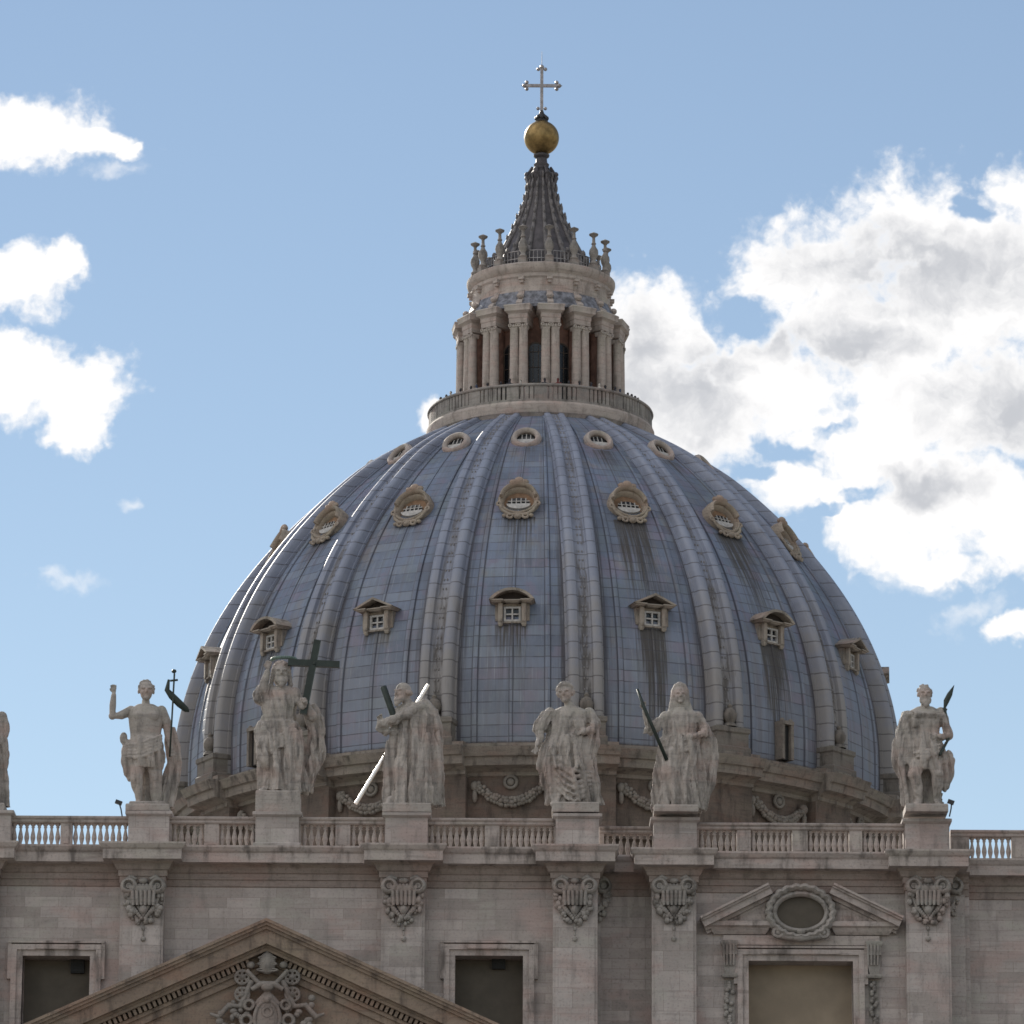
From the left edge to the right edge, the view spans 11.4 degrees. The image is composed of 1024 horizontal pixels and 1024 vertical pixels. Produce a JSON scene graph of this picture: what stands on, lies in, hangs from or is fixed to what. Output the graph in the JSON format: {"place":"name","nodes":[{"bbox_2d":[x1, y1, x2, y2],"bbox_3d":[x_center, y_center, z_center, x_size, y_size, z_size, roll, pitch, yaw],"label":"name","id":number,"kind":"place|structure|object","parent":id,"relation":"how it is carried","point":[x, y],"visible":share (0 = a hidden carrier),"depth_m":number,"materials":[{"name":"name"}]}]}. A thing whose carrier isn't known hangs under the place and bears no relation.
{"place":"outdoors","nodes":[
{"label":"outdoors","id":0,"kind":"place"},
{"bbox_2d":[0,810,1023,1023],"bbox_3d":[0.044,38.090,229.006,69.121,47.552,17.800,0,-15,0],"label":"basilica facade","id":1,"kind":"structure","parent":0,"point":[150,921],"depth_m":228.05,"materials":[{"name":"stone"}]},
{"bbox_2d":[0,711,9,809],"bbox_3d":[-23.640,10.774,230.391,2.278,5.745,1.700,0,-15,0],"label":"statue","id":2,"kind":"object","parent":1,"relation":"on","point":[4,764],"visible":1,"depth_m":230.11,"materials":[{"name":"stone"}]},
{"bbox_2d":[7,940,105,1023],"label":"window","id":3,"kind":"structure","parent":1,"relation":"in","point":[49,985],"depth_m":227.90,"materials":[{"name":"stone"}]},
{"bbox_2d":[115,799,122,815],"bbox_3d":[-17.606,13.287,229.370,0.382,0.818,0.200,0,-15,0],"label":"floodlight","id":4,"kind":"object","parent":1,"relation":"on","point":[119,802],"visible":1,"depth_m":229.34,"materials":[{"name":"black metal"}]},
{"bbox_2d":[109,669,188,810],"bbox_3d":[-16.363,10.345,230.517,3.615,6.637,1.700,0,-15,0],"label":"statue","id":5,"kind":"object","parent":1,"relation":"on","point":[143,756],"visible":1,"depth_m":230.25,"materials":[{"name":"stone"}]},
{"bbox_2d":[252,639,339,811],"bbox_3d":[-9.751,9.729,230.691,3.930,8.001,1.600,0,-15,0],"label":"statue","id":6,"kind":"object","parent":1,"relation":"on","point":[289,764],"visible":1,"depth_m":230.26,"materials":[{"name":"stone"}]},
{"bbox_2d":[354,682,445,817],"bbox_3d":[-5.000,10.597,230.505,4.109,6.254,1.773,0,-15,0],"label":"statue","id":7,"kind":"object","parent":1,"relation":"on","point":[412,760],"visible":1,"depth_m":229.96,"materials":[{"name":"stone"}]},
{"bbox_2d":[440,940,537,1023],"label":"window","id":8,"kind":"structure","parent":1,"relation":"in","point":[501,991],"depth_m":227.96,"materials":[{"name":"stone"}]},
{"bbox_2d":[531,681,604,816],"bbox_3d":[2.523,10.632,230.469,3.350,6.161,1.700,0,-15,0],"label":"statue","id":9,"kind":"object","parent":1,"relation":"on","point":[567,768],"visible":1,"depth_m":229.94,"materials":[{"name":"stone"}]},
{"bbox_2d":[636,682,718,816],"bbox_3d":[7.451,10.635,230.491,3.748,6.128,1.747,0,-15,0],"label":"statue","id":10,"kind":"object","parent":1,"relation":"on","point":[684,774],"visible":1,"depth_m":229.97,"materials":[{"name":"stone"}]},
{"bbox_2d":[700,883,903,1023],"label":"pedimented window","id":11,"kind":"structure","parent":1,"relation":"in","point":[800,917],"depth_m":228.29,"materials":[{"name":"stone"}]},
{"bbox_2d":[891,684,954,817],"bbox_3d":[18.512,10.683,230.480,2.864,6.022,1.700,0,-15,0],"label":"statue","id":12,"kind":"object","parent":1,"relation":"on","point":[923,761],"visible":1,"depth_m":230.17,"materials":[{"name":"stone"}]},
{"bbox_2d":[947,799,954,816],"bbox_3d":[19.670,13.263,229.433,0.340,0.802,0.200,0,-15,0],"label":"floodlight","id":13,"kind":"object","parent":1,"relation":"on","point":[950,801],"visible":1,"depth_m":229.41,"materials":[{"name":"black metal"}]},
{"bbox_2d":[0,0,1023,857],"label":"sky","id":14,"kind":"structure","parent":0,"point":[237,236],"materials":[{"name":"blue"}]},
{"bbox_2d":[170,412,903,854],"bbox_3d":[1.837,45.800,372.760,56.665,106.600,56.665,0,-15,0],"label":"basilica dome","id":15,"kind":"structure","parent":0,"point":[496,580],"depth_m":361.73,"materials":[{"name":"metal"}]},
{"bbox_2d":[195,646,221,683],"bbox_3d":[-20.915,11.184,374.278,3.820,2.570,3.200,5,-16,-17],"label":"dormer window","id":16,"kind":"structure","parent":15,"relation":"in","point":[207,655],"depth_m":373.73,"materials":[{"name":"stone"}]},
{"bbox_2d":[249,616,291,655],"bbox_3d":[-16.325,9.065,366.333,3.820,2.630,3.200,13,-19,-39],"label":"dormer window","id":17,"kind":"structure","parent":15,"relation":"in","point":[271,630],"depth_m":365.52,"materials":[{"name":"stone"}]},
{"bbox_2d":[265,524,290,563],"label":"hooded window","id":18,"kind":"structure","parent":15,"relation":"in","point":[283,533],"depth_m":378.46,"materials":[{"name":"beige stone"}]},
{"bbox_2d":[309,501,348,544],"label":"hooded window","id":19,"kind":"structure","parent":15,"relation":"in","point":[330,520],"depth_m":371.10,"materials":[{"name":"beige stone"}]},
{"bbox_2d":[353,597,399,635],"bbox_3d":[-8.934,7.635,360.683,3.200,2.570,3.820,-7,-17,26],"label":"dormer window","id":20,"kind":"structure","parent":15,"relation":"in","point":[374,611],"depth_m":359.59,"materials":[{"name":"stone"}]},
{"bbox_2d":[387,443,412,464],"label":"round window","id":21,"kind":"structure","parent":15,"relation":"in","point":[398,452],"depth_m":377.13,"materials":[{"name":"stone"}]},
{"bbox_2d":[391,484,433,526],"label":"hooded window","id":22,"kind":"structure","parent":15,"relation":"in","point":[415,503],"depth_m":366.51,"materials":[{"name":"beige stone"}]},
{"bbox_2d":[442,432,470,451],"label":"round window","id":23,"kind":"structure","parent":15,"relation":"in","point":[457,441],"depth_m":373.73,"materials":[{"name":"stone"}]},
{"bbox_2d":[489,587,535,626],"bbox_3d":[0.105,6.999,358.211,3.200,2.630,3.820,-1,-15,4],"label":"dormer window","id":24,"kind":"structure","parent":15,"relation":"in","point":[515,601],"depth_m":356.97,"materials":[{"name":"stone"}]},
{"bbox_2d":[496,477,540,518],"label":"hooded window","id":25,"kind":"structure","parent":15,"relation":"in","point":[518,494],"depth_m":364.36,"materials":[{"name":"beige stone"}]},
{"bbox_2d":[511,427,541,446],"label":"round window","id":26,"kind":"structure","parent":15,"relation":"in","point":[520,436],"depth_m":372.28,"materials":[{"name":"stone"}]},
{"bbox_2d":[426,64,653,433],"bbox_3d":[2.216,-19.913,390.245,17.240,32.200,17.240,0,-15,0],"label":"dome lantern","id":27,"kind":"object","parent":15,"relation":"on","point":[540,288],"visible":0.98,"depth_m":384.05,"materials":[{"name":"stone"}]},
{"bbox_2d":[503,344,509,399],"bbox_3d":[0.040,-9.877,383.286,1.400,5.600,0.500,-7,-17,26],"label":"window","id":28,"kind":"structure","parent":27,"relation":"in","point":[506,372],"depth_m":383.53,"materials":[{"name":"glass"}]},
{"bbox_2d":[528,342,540,398],"bbox_3d":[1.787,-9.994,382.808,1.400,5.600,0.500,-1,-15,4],"label":"window","id":29,"kind":"structure","parent":27,"relation":"in","point":[534,349],"depth_m":382.88,"materials":[{"name":"glass"}]},
{"bbox_2d":[560,343,568,398],"bbox_3d":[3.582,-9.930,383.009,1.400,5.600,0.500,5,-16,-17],"label":"window","id":30,"kind":"structure","parent":27,"relation":"in","point":[564,350],"depth_m":383.16,"materials":[{"name":"glass"}]},
{"bbox_2d":[583,430,612,449],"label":"round window","id":31,"kind":"structure","parent":15,"relation":"in","point":[597,439],"depth_m":372.82,"materials":[{"name":"stone"}]},
{"bbox_2d":[607,481,650,523],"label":"hooded window","id":32,"kind":"structure","parent":15,"relation":"in","point":[626,499],"depth_m":365.25,"materials":[{"name":"beige stone"}]},
{"bbox_2d":[629,593,676,631],"bbox_3d":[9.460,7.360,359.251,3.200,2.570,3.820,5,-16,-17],"label":"dormer window","id":33,"kind":"structure","parent":15,"relation":"in","point":[654,607],"depth_m":358.01,"materials":[{"name":"stone"}]},
{"bbox_2d":[647,439,674,459],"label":"round window","id":34,"kind":"structure","parent":15,"relation":"in","point":[659,448],"depth_m":375.38,"materials":[{"name":"stone"}]},
{"bbox_2d":[694,454,713,468],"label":"round window","id":35,"kind":"structure","parent":15,"relation":"in","point":[700,457],"depth_m":379.90,"materials":[{"name":"stone"}]},
{"bbox_2d":[702,495,742,538],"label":"hooded window","id":36,"kind":"structure","parent":15,"relation":"in","point":[721,515],"depth_m":368.93,"materials":[{"name":"beige stone"}]},
{"bbox_2d":[749,609,795,649],"bbox_3d":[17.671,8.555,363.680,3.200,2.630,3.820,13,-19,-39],"label":"dormer window","id":37,"kind":"structure","parent":15,"relation":"in","point":[772,623],"depth_m":362.77,"materials":[{"name":"stone"}]},
{"bbox_2d":[770,517,803,561],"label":"hooded window","id":38,"kind":"structure","parent":15,"relation":"in","point":[784,532],"depth_m":374.92,"materials":[{"name":"beige stone"}]},
{"bbox_2d":[803,542,813,554],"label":"hooded window","id":39,"kind":"structure","parent":15,"relation":"in","point":[804,543],"depth_m":381.94,"materials":[{"name":"beige stone"}]},
{"bbox_2d":[835,637,868,675],"bbox_3d":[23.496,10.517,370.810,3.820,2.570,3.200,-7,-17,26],"label":"dormer window","id":40,"kind":"structure","parent":15,"relation":"in","point":[849,649],"depth_m":370.01,"materials":[{"name":"stone"}]},
{"bbox_2d":[881,667,888,683],"bbox_3d":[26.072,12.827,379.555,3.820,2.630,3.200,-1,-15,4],"label":"dormer window","id":41,"kind":"structure","parent":15,"relation":"in","point":[885,669],"depth_m":378.55,"materials":[{"name":"stone"}]}
]}

